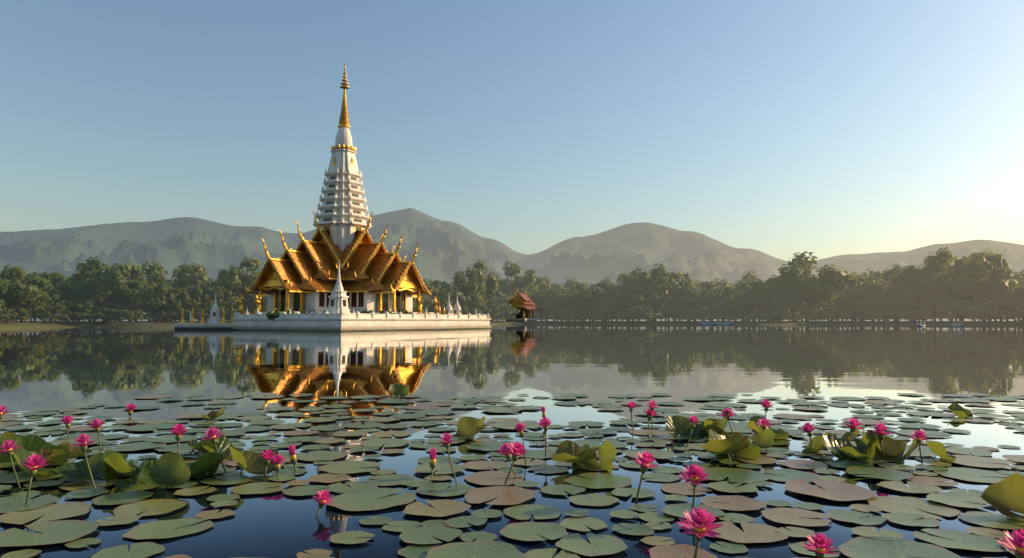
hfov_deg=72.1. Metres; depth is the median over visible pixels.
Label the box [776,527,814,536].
lily pad
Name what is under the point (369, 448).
lily pad
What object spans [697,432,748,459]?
raised leaf
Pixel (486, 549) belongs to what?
lily pad
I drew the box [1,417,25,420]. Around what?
lily pad
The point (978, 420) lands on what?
lily pad
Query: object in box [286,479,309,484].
lily pad
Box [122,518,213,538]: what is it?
lily pad
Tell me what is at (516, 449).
lotus flower
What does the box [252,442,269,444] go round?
lily pad
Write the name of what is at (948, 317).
tree
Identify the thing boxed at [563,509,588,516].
lily pad
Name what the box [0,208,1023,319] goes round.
mountain range
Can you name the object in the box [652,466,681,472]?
lily pad
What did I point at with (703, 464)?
lily pad
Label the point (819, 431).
lily pad
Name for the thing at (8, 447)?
lotus flower
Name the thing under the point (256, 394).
lily pad
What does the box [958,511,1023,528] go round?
lily pad
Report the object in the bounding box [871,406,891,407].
lily pad
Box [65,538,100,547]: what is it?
lily pad
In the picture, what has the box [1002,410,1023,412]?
lily pad
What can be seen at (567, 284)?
tree
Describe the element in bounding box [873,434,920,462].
raised leaf
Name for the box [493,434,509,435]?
lily pad
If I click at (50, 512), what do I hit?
lily pad
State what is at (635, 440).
lily pad
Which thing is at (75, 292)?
tree
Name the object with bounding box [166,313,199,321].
tree
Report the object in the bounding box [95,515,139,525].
lily pad
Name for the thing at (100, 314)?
tree
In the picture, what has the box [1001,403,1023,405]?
lily pad
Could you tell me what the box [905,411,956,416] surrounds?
lily pad
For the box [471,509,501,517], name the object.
lily pad
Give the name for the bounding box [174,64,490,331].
thai temple
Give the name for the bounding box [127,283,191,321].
tree
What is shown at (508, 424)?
lily pad
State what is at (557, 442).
lily pad
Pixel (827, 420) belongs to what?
lily pad
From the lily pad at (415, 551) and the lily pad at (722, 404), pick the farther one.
the lily pad at (722, 404)
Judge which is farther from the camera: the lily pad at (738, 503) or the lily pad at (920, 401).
the lily pad at (920, 401)
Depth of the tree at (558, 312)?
223.06 m
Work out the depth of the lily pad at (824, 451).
6.11 m
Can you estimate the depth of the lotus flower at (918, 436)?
5.70 m
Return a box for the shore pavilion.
[506,289,541,321]
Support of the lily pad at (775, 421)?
on the lake water
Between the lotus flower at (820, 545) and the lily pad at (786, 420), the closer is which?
the lotus flower at (820, 545)
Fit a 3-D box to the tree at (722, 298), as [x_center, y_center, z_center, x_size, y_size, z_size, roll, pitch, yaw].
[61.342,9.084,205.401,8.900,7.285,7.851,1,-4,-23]
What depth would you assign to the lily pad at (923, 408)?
9.12 m
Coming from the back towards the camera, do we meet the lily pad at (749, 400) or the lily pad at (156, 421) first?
the lily pad at (749, 400)
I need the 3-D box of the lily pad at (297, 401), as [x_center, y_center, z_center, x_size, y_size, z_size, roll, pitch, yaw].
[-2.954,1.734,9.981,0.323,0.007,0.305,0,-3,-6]
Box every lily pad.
[0,432,35,436]
[0,461,17,467]
[0,469,62,482]
[0,485,11,491]
[0,494,59,512]
[0,502,90,523]
[0,520,100,546]
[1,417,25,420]
[1,421,24,425]
[1,549,41,557]
[2,424,37,429]
[3,414,19,417]
[12,490,40,495]
[20,411,58,415]
[23,480,63,486]
[29,421,60,424]
[32,425,65,430]
[34,431,66,435]
[37,406,78,410]
[48,437,107,446]
[48,458,75,465]
[52,414,70,416]
[54,433,103,438]
[58,479,117,490]
[59,409,79,411]
[63,411,87,413]
[63,425,103,430]
[63,488,109,497]
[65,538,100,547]
[83,416,115,419]
[86,449,104,454]
[87,404,106,405]
[91,446,109,448]
[91,542,164,557]
[92,490,153,504]
[95,434,129,438]
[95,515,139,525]
[97,441,117,444]
[101,425,128,428]
[103,441,166,450]
[104,405,124,406]
[111,420,140,423]
[113,499,186,515]
[120,437,150,440]
[121,483,156,490]
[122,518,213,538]
[123,406,160,409]
[123,423,175,430]
[126,459,138,462]
[134,395,172,398]
[136,455,156,457]
[138,419,171,423]
[145,435,197,442]
[153,430,170,432]
[155,444,192,451]
[157,397,184,399]
[157,456,198,462]
[164,554,191,557]
[167,420,189,422]
[172,481,197,487]
[173,450,191,452]
[174,486,216,495]
[175,414,207,417]
[181,402,205,404]
[184,428,208,432]
[187,397,211,399]
[188,420,218,423]
[195,509,234,518]
[196,429,244,436]
[201,475,250,484]
[202,405,226,407]
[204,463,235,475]
[206,494,239,500]
[207,423,242,427]
[210,500,237,505]
[214,415,237,418]
[216,395,244,398]
[221,471,244,475]
[225,461,237,465]
[227,438,240,441]
[230,482,286,493]
[231,442,245,444]
[234,425,269,430]
[235,412,266,415]
[235,415,271,419]
[246,393,276,395]
[247,419,284,424]
[247,446,273,449]
[251,395,282,397]
[251,436,278,439]
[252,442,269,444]
[263,407,294,410]
[265,431,281,433]
[268,475,295,480]
[269,423,310,428]
[269,441,301,446]
[272,468,306,475]
[274,412,304,415]
[278,452,298,457]
[282,436,319,441]
[282,485,330,495]
[283,430,318,434]
[284,463,304,467]
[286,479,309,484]
[289,394,312,395]
[292,400,314,402]
[296,450,346,460]
[296,549,331,557]
[298,407,323,410]
[300,444,331,449]
[302,417,335,421]
[302,555,333,557]
[308,473,350,482]
[310,425,343,430]
[313,438,344,442]
[313,460,333,463]
[318,461,380,473]
[320,396,348,398]
[320,404,350,407]
[320,414,337,415]
[323,409,347,411]
[326,481,377,492]
[327,416,350,418]
[327,488,415,510]
[329,531,374,543]
[332,431,367,435]
[344,422,384,427]
[345,445,364,447]
[349,446,378,450]
[351,395,381,398]
[352,418,371,420]
[353,409,377,410]
[353,416,368,417]
[358,428,379,431]
[359,516,390,524]
[360,438,409,446]
[361,436,379,439]
[361,454,382,457]
[364,474,414,485]
[370,417,400,420]
[370,469,395,474]
[371,431,411,436]
[373,411,398,414]
[377,399,414,402]
[378,424,407,427]
[379,449,404,452]
[382,521,421,531]
[390,406,406,408]
[390,413,424,418]
[392,394,420,396]
[398,544,436,557]
[399,525,461,543]
[401,479,432,486]
[403,500,470,516]
[406,405,438,409]
[408,442,443,447]
[410,422,436,425]
[410,439,426,441]
[414,409,454,414]
[414,463,464,473]
[416,483,472,496]
[417,456,461,463]
[420,520,448,525]
[425,447,455,451]
[425,475,452,480]
[425,541,526,557]
[426,416,452,418]
[426,434,439,436]
[427,427,456,430]
[427,437,465,443]
[429,420,445,422]
[430,403,453,405]
[434,399,454,401]
[443,516,487,527]
[445,421,457,424]
[451,404,479,407]
[457,398,483,400]
[458,401,476,403]
[459,531,496,541]
[460,455,487,459]
[462,461,508,469]
[464,471,524,484]
[465,486,535,504]
[466,441,522,450]
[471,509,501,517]
[474,438,496,441]
[475,396,501,398]
[477,434,490,436]
[478,405,503,407]
[482,407,521,412]
[483,427,498,429]
[484,398,506,400]
[486,418,518,422]
[486,452,502,455]
[490,421,539,428]
[491,456,511,459]
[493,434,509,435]
[496,403,518,405]
[497,438,513,439]
[497,467,522,472]
[500,522,567,540]
[503,504,560,519]
[508,398,525,400]
[511,405,540,409]
[511,449,555,458]
[512,458,545,465]
[513,481,538,486]
[515,432,544,436]
[523,436,544,439]
[525,548,579,557]
[527,464,568,473]
[529,441,549,444]
[541,484,585,494]
[542,447,557,450]
[547,425,561,427]
[547,435,562,437]
[549,440,561,444]
[550,396,575,398]
[554,401,586,404]
[554,462,571,465]
[555,533,627,555]
[557,432,584,436]
[560,394,587,396]
[560,517,607,530]
[562,425,580,427]
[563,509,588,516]
[564,472,631,488]
[568,421,604,425]
[569,493,619,505]
[573,439,628,447]
[577,428,616,433]
[577,461,618,470]
[582,401,610,403]
[583,434,603,436]
[592,404,621,406]
[597,407,623,409]
[603,438,619,440]
[605,427,634,430]
[607,394,636,396]
[609,420,641,424]
[610,510,638,517]
[611,488,654,497]
[611,523,653,534]
[613,457,627,460]
[616,436,631,438]
[618,460,657,468]
[619,401,643,403]
[623,448,674,458]
[626,439,645,441]
[629,429,667,434]
[630,504,658,511]
[633,412,662,414]
[633,442,665,446]
[635,418,665,421]
[637,512,674,521]
[638,436,663,439]
[640,425,661,427]
[640,472,680,481]
[640,536,674,544]
[642,408,678,411]
[645,521,671,529]
[649,544,717,557]
[650,393,670,395]
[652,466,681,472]
[654,439,672,442]
[656,401,683,404]
[657,433,689,438]
[661,412,698,416]
[661,482,711,494]
[662,503,724,517]
[664,494,686,499]
[669,457,687,460]
[674,447,690,449]
[675,453,692,456]
[682,397,714,399]
[683,461,710,466]
[684,451,702,454]
[685,416,715,420]
[685,443,705,449]
[690,439,707,441]
[696,413,716,415]
[697,452,740,460]
[700,406,725,408]
[700,495,766,510]
[701,467,768,482]
[704,402,746,406]
[707,481,757,492]
[708,394,737,396]
[709,541,747,552]
[711,521,787,542]
[712,397,732,399]
[718,513,754,522]
[720,460,738,463]
[724,425,751,432]
[726,421,747,425]
[730,415,750,418]
[736,456,779,463]
[736,463,761,467]
[737,399,763,401]
[738,413,766,416]
[747,419,781,423]
[747,480,772,485]
[759,469,821,482]
[760,397,780,398]
[760,448,793,453]
[761,508,831,525]
[764,500,793,505]
[766,454,788,456]
[770,425,794,428]
[771,428,803,434]
[772,413,811,418]
[773,439,789,444]
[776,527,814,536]
[778,459,827,468]
[779,419,799,421]
[784,478,876,500]
[786,399,807,400]
[789,542,841,556]
[790,401,828,404]
[792,406,827,409]
[792,434,808,436]
[793,451,815,455]
[794,502,824,509]
[799,396,824,397]
[810,455,832,458]
[811,450,830,453]
[812,430,827,432]
[813,425,835,428]
[813,469,839,473]
[815,419,838,421]
[818,475,845,481]
[825,460,873,467]
[827,509,885,524]
[828,403,865,406]
[828,430,860,434]
[829,397,866,399]
[838,423,862,426]
[838,536,960,557]
[841,417,886,423]
[845,467,913,479]
[849,504,881,511]
[850,410,873,412]
[851,526,904,539]
[852,414,884,417]
[857,459,886,463]
[863,400,901,403]
[864,396,889,398]
[866,425,897,429]
[866,496,960,518]
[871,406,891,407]
[876,412,902,414]
[876,480,944,492]
[878,463,916,469]
[881,512,939,526]
[882,420,899,422]
[886,399,903,401]
[886,435,910,439]
[887,404,913,406]
[895,408,914,410]
[896,430,952,437]
[897,393,925,395]
[897,418,925,420]
[897,423,941,428]
[903,449,935,455]
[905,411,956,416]
[905,445,931,451]
[907,401,931,402]
[909,476,958,485]
[912,407,935,408]
[913,471,937,475]
[913,528,1005,551]
[914,464,948,470]
[916,457,944,461]
[919,398,953,401]
[922,461,950,465]
[926,492,990,507]
[933,467,1011,482]
[940,428,969,432]
[940,455,1017,467]
[941,394,972,396]
[941,418,964,420]
[943,443,963,446]
[945,447,991,455]
[948,398,989,401]
[949,488,982,495]
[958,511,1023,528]
[963,419,992,421]
[964,403,995,405]
[966,527,1006,537]
[970,410,997,412]
[971,408,995,410]
[971,446,998,450]
[972,414,1010,417]
[982,397,1019,400]
[993,418,1023,421]
[997,445,1020,448]
[997,470,1023,475]
[999,536,1014,554]
[1000,422,1017,424]
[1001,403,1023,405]
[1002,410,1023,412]
[1002,455,1023,461]
[1003,396,1023,397]
[1006,425,1023,428]
[1009,414,1023,416]
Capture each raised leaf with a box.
[0,432,51,461]
[13,435,58,476]
[18,449,52,471]
[43,445,68,468]
[48,442,91,463]
[54,453,110,479]
[102,450,139,481]
[104,453,156,477]
[114,460,152,488]
[138,460,159,477]
[140,453,190,488]
[180,441,208,457]
[185,452,227,476]
[186,436,217,456]
[190,453,223,479]
[200,433,241,457]
[201,407,224,419]
[229,445,277,474]
[388,383,408,396]
[452,416,486,439]
[551,440,597,462]
[572,440,616,472]
[666,415,700,439]
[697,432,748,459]
[698,410,729,436]
[704,419,729,435]
[709,429,760,459]
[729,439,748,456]
[747,421,762,432]
[748,415,788,438]
[750,428,775,451]
[802,432,828,452]
[821,434,857,459]
[827,431,877,462]
[835,438,869,462]
[841,427,858,440]
[855,436,874,452]
[862,424,896,455]
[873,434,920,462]
[925,438,955,460]
[948,403,972,417]
[981,473,1023,520]
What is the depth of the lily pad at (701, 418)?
8.20 m
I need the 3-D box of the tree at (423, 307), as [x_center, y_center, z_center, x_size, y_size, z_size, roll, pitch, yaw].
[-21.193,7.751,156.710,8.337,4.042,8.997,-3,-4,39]
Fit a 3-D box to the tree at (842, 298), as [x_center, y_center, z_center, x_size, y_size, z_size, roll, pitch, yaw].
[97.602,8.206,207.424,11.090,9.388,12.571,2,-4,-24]
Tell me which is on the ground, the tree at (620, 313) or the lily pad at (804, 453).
the tree at (620, 313)
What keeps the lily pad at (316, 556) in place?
on the lake water
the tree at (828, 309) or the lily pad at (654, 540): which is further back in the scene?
the tree at (828, 309)
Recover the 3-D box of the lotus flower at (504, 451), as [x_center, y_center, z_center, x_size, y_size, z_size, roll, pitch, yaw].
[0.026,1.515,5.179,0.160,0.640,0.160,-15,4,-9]
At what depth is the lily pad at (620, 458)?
5.82 m
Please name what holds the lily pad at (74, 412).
on the lake water
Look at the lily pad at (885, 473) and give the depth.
5.24 m
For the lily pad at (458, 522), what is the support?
on the lake water
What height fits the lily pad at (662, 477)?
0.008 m
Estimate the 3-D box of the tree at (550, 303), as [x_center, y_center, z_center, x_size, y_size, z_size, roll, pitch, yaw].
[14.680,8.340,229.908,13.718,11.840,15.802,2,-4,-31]
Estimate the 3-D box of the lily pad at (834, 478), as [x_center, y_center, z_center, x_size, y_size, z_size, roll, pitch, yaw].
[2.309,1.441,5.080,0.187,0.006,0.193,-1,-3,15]
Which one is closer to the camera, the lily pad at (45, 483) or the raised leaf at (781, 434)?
the lily pad at (45, 483)
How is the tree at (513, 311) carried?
on the ground
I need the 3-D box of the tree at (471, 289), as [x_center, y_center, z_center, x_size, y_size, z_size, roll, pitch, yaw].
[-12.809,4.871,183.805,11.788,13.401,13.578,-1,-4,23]
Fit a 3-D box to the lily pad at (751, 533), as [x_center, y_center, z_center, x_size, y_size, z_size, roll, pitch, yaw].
[1.247,1.362,3.789,0.441,0.007,0.382,0,-3,2]
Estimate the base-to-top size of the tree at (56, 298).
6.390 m
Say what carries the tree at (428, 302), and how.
on the ground
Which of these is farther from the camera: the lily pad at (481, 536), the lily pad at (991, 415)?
the lily pad at (991, 415)
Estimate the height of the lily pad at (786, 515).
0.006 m
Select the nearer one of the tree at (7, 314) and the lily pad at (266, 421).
the lily pad at (266, 421)
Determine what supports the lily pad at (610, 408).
on the lake water
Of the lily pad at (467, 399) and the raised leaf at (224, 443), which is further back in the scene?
the lily pad at (467, 399)
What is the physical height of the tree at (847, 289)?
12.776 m
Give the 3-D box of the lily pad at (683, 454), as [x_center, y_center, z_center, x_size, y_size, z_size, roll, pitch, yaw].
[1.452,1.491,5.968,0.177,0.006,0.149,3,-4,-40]
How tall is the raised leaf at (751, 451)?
0.367 m
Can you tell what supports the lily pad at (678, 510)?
on the lake water
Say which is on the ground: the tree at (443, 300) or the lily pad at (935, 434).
the tree at (443, 300)
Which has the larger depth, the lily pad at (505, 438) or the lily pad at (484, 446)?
the lily pad at (505, 438)
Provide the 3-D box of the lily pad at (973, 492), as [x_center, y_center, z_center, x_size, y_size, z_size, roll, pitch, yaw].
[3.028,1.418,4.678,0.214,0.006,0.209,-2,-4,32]
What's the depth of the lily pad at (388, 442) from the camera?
6.58 m
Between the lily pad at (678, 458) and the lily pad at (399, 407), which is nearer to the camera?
the lily pad at (678, 458)
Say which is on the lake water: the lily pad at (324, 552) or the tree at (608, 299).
the lily pad at (324, 552)
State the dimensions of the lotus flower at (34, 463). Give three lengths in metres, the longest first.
0.689 x 0.173 x 0.172 m
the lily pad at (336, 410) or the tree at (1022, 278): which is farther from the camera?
the tree at (1022, 278)
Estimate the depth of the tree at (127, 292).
134.33 m
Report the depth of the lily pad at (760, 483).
4.92 m
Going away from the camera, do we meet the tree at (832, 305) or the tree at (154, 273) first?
the tree at (154, 273)
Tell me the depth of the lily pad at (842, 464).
5.59 m
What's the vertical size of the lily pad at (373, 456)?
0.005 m
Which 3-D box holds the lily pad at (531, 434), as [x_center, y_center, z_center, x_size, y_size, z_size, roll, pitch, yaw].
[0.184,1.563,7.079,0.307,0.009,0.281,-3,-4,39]
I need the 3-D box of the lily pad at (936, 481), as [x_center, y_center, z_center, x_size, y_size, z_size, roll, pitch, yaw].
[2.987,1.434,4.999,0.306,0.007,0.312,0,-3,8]
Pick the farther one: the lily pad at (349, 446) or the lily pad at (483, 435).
the lily pad at (483, 435)
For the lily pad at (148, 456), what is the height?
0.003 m
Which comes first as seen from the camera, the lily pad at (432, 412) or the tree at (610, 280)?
the lily pad at (432, 412)
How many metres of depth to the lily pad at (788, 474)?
5.22 m
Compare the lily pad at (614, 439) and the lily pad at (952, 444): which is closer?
the lily pad at (952, 444)
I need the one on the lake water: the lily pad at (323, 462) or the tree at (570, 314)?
the lily pad at (323, 462)
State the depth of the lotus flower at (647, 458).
4.45 m
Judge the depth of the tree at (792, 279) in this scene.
188.32 m
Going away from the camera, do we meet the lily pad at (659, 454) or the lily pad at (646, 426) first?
the lily pad at (659, 454)
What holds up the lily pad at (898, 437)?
on the lake water
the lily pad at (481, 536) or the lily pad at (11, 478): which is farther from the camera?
the lily pad at (11, 478)
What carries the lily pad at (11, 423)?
on the lake water
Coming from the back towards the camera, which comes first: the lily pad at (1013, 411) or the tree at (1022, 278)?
the tree at (1022, 278)
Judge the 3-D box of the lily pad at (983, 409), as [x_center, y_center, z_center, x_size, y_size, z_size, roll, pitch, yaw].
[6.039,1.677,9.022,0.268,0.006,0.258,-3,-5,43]
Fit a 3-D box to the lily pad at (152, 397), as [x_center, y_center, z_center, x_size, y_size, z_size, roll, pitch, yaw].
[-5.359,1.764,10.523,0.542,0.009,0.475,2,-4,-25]
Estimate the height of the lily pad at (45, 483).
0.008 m
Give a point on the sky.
(780, 129)
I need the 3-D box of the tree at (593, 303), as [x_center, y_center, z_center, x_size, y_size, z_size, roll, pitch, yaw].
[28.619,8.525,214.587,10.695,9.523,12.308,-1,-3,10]
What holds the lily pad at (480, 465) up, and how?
on the lake water
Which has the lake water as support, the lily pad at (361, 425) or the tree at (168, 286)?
the lily pad at (361, 425)
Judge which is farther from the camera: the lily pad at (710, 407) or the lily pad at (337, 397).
the lily pad at (337, 397)
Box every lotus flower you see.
[0,405,11,425]
[0,440,21,488]
[20,454,49,503]
[61,415,73,436]
[73,433,96,491]
[86,419,105,452]
[126,404,136,416]
[168,424,188,454]
[202,427,225,470]
[259,450,274,473]
[269,454,284,476]
[288,445,296,470]
[312,489,332,515]
[429,448,436,475]
[438,433,457,484]
[497,443,515,476]
[504,441,526,483]
[514,422,525,464]
[536,417,552,455]
[541,406,545,417]
[625,401,637,430]
[631,451,659,501]
[643,407,658,428]
[644,400,658,429]
[677,507,722,557]
[678,464,708,512]
[686,416,698,446]
[719,408,733,432]
[756,418,772,431]
[759,399,772,418]
[800,422,816,444]
[802,532,838,557]
[844,418,862,441]
[868,423,892,459]
[908,430,928,461]
[996,528,1023,557]
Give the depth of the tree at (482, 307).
186.92 m
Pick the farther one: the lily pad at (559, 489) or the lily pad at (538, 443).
the lily pad at (538, 443)
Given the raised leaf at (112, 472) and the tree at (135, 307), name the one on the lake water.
the raised leaf at (112, 472)
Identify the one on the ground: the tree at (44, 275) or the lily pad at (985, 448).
the tree at (44, 275)
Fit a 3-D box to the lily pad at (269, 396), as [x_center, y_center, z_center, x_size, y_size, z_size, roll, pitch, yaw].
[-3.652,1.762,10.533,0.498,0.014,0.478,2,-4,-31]
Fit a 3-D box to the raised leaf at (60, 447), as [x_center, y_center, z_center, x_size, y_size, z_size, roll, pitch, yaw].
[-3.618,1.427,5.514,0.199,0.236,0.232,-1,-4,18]
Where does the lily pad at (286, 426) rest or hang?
on the lake water
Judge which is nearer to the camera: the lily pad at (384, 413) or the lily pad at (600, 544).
the lily pad at (600, 544)
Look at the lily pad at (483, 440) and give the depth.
6.73 m
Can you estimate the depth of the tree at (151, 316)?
154.05 m
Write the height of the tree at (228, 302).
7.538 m
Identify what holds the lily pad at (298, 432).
on the lake water
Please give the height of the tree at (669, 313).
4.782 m
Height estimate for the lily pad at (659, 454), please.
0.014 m
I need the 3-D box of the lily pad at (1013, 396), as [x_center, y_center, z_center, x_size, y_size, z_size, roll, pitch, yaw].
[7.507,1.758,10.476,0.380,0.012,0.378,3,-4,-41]
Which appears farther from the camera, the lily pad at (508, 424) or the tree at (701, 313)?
the tree at (701, 313)
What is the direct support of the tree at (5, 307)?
on the ground
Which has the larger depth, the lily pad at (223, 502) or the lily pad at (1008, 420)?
the lily pad at (1008, 420)
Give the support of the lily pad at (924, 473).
on the lake water
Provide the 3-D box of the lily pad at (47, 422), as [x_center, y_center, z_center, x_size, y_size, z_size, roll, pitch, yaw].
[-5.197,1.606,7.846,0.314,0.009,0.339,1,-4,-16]
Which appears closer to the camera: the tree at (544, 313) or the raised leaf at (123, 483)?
the raised leaf at (123, 483)
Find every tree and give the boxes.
[0,266,51,322]
[0,297,8,313]
[0,309,10,321]
[1,264,53,321]
[1,307,27,323]
[7,299,52,322]
[14,289,47,322]
[33,269,65,321]
[38,310,70,322]
[42,274,89,321]
[42,288,69,321]
[47,301,104,323]
[51,311,80,321]
[60,281,92,321]
[67,282,115,321]
[72,256,146,321]
[87,310,119,322]
[89,303,143,322]
[93,286,137,321]
[109,309,147,321]
[114,278,142,321]
[119,278,157,321]
[122,309,149,322]
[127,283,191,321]
[132,310,151,321]
[137,259,174,320]
[142,284,172,321]
[143,311,170,321]
[151,311,186,320]
[157,300,190,321]
[157,306,190,321]
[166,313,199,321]
[170,285,224,310]
[171,263,214,290]
[181,285,205,321]
[184,301,228,322]
[205,285,240,312]
[208,306,238,319]
[210,278,221,288]
[214,256,260,311]
[237,287,266,311]
[253,296,266,311]
[412,305,436,312]
[413,295,433,311]
[421,278,433,284]
[421,284,445,311]
[429,280,443,289]
[430,287,471,310]
[440,272,485,310]
[442,307,481,314]
[453,259,498,302]
[465,303,498,315]
[466,294,487,311]
[483,285,512,320]
[486,261,546,294]
[489,301,512,321]
[490,305,520,321]
[490,312,504,321]
[507,292,514,298]
[514,288,543,313]
[522,283,551,320]
[530,310,538,317]
[537,276,562,320]
[538,287,575,321]
[539,310,554,320]
[541,309,573,321]
[553,293,574,321]
[559,283,576,294]
[561,311,584,321]
[562,277,586,320]
[570,281,607,321]
[570,306,590,321]
[572,311,590,321]
[584,291,599,321]
[585,277,612,288]
[587,302,625,321]
[589,292,619,321]
[592,281,631,320]
[595,314,610,320]
[600,296,630,321]
[608,273,632,320]
[610,287,652,321]
[614,309,634,321]
[616,264,695,321]
[616,306,657,321]
[630,277,680,321]
[630,306,662,321]
[651,306,678,320]
[663,306,697,321]
[664,302,688,321]
[673,284,697,321]
[676,307,706,321]
[693,280,704,319]
[693,306,725,321]
[695,281,733,321]
[701,301,746,321]
[702,278,731,320]
[708,297,732,320]
[722,279,762,320]
[722,303,740,321]
[729,280,763,320]
[729,311,757,321]
[732,288,760,321]
[733,271,758,320]
[740,278,797,321]
[745,309,774,320]
[750,310,783,321]
[754,290,766,321]
[754,306,801,321]
[763,289,802,321]
[771,264,809,321]
[783,311,800,320]
[787,251,858,321]
[794,301,808,320]
[797,307,827,321]
[802,304,844,321]
[806,303,826,321]
[818,306,847,321]
[819,300,841,321]
[825,292,868,321]
[830,284,856,320]
[835,274,889,321]
[846,312,879,321]
[860,264,917,320]
[864,311,884,321]
[872,308,898,321]
[873,298,917,321]
[889,264,927,321]
[897,310,937,321]
[898,305,946,321]
[915,307,936,320]
[916,279,950,321]
[919,247,1012,321]
[928,305,974,320]
[936,299,984,321]
[938,284,980,320]
[958,294,994,321]
[959,297,1023,322]
[970,268,1023,321]
[974,306,1003,321]
[979,278,998,321]
[983,283,1023,321]
[989,265,1021,320]
[996,311,1019,320]
[1004,277,1023,320]
[1012,270,1021,320]
[1014,269,1023,282]
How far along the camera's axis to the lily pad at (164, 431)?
7.22 m
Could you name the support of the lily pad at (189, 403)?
on the lake water
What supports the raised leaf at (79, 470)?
on the lake water
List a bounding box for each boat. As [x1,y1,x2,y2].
[698,317,714,324]
[715,317,732,324]
[950,321,963,326]
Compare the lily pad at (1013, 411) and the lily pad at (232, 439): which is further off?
the lily pad at (1013, 411)
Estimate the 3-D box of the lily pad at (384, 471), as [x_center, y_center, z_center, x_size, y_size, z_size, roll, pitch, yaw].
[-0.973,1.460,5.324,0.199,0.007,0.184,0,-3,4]
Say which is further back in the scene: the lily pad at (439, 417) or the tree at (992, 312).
the tree at (992, 312)
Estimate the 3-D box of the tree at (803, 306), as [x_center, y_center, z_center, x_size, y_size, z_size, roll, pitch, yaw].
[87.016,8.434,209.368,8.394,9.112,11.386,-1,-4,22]
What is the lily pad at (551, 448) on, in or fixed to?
on the lake water
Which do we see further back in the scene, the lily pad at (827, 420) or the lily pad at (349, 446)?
the lily pad at (827, 420)
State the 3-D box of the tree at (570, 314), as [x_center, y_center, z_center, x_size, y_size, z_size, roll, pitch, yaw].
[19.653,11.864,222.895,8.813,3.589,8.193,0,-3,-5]
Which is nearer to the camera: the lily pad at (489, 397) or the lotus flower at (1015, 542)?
the lotus flower at (1015, 542)
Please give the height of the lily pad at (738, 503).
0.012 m
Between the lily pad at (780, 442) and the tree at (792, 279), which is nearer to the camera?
the lily pad at (780, 442)
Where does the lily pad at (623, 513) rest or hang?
on the lake water
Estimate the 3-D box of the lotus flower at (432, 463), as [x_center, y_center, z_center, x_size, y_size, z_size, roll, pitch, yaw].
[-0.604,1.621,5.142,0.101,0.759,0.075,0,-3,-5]
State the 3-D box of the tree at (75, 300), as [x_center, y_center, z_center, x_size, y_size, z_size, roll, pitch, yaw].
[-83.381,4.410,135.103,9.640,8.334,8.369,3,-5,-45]
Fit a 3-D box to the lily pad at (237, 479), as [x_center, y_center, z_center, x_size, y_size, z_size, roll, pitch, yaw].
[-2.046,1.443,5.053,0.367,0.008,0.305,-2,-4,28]
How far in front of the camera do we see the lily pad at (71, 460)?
5.73 m
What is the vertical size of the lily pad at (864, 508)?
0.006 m
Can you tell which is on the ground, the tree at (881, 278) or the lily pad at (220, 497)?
the tree at (881, 278)
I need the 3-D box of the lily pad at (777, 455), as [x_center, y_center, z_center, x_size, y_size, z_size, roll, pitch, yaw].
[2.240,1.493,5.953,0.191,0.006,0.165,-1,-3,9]
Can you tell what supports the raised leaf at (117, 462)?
on the lake water
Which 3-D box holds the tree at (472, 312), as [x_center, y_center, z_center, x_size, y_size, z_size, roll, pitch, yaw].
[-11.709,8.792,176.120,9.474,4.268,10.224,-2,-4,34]
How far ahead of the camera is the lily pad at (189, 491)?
4.72 m
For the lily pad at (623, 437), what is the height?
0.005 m
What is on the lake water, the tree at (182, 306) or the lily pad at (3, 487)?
the lily pad at (3, 487)
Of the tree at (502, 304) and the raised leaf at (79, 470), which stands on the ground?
the tree at (502, 304)
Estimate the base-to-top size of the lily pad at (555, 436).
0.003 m
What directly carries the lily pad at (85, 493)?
on the lake water
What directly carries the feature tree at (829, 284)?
on the ground
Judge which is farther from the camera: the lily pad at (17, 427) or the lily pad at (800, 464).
the lily pad at (17, 427)
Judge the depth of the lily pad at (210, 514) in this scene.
4.15 m
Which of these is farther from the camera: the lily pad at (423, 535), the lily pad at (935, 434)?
the lily pad at (935, 434)
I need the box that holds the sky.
[0,0,1023,261]
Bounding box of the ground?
[0,319,1023,328]
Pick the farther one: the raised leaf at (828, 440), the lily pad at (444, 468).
the raised leaf at (828, 440)
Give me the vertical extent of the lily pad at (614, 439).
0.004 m
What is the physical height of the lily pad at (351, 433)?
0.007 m
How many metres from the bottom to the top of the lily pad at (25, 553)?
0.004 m
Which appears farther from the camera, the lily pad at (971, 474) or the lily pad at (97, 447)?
the lily pad at (97, 447)
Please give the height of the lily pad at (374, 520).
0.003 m
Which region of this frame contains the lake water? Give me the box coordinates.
[0,324,1023,557]
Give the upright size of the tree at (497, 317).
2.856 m
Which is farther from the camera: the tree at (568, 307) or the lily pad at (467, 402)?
the tree at (568, 307)
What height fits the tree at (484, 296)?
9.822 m
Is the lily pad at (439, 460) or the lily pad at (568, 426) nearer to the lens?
the lily pad at (439, 460)
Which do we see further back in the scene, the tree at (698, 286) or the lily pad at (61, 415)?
the tree at (698, 286)
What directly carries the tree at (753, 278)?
on the ground
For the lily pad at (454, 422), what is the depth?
7.91 m
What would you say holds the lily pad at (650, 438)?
on the lake water
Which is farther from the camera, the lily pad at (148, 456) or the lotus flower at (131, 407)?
the lotus flower at (131, 407)
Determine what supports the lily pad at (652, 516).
on the lake water
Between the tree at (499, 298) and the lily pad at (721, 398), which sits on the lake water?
the lily pad at (721, 398)
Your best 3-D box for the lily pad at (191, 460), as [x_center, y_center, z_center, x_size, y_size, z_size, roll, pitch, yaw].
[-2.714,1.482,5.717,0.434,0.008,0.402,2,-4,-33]
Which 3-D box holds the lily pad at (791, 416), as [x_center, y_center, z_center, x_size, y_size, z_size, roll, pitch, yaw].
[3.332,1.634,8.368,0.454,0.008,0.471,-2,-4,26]
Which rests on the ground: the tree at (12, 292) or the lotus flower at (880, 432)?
the tree at (12, 292)
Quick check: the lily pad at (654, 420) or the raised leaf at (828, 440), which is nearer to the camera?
the raised leaf at (828, 440)

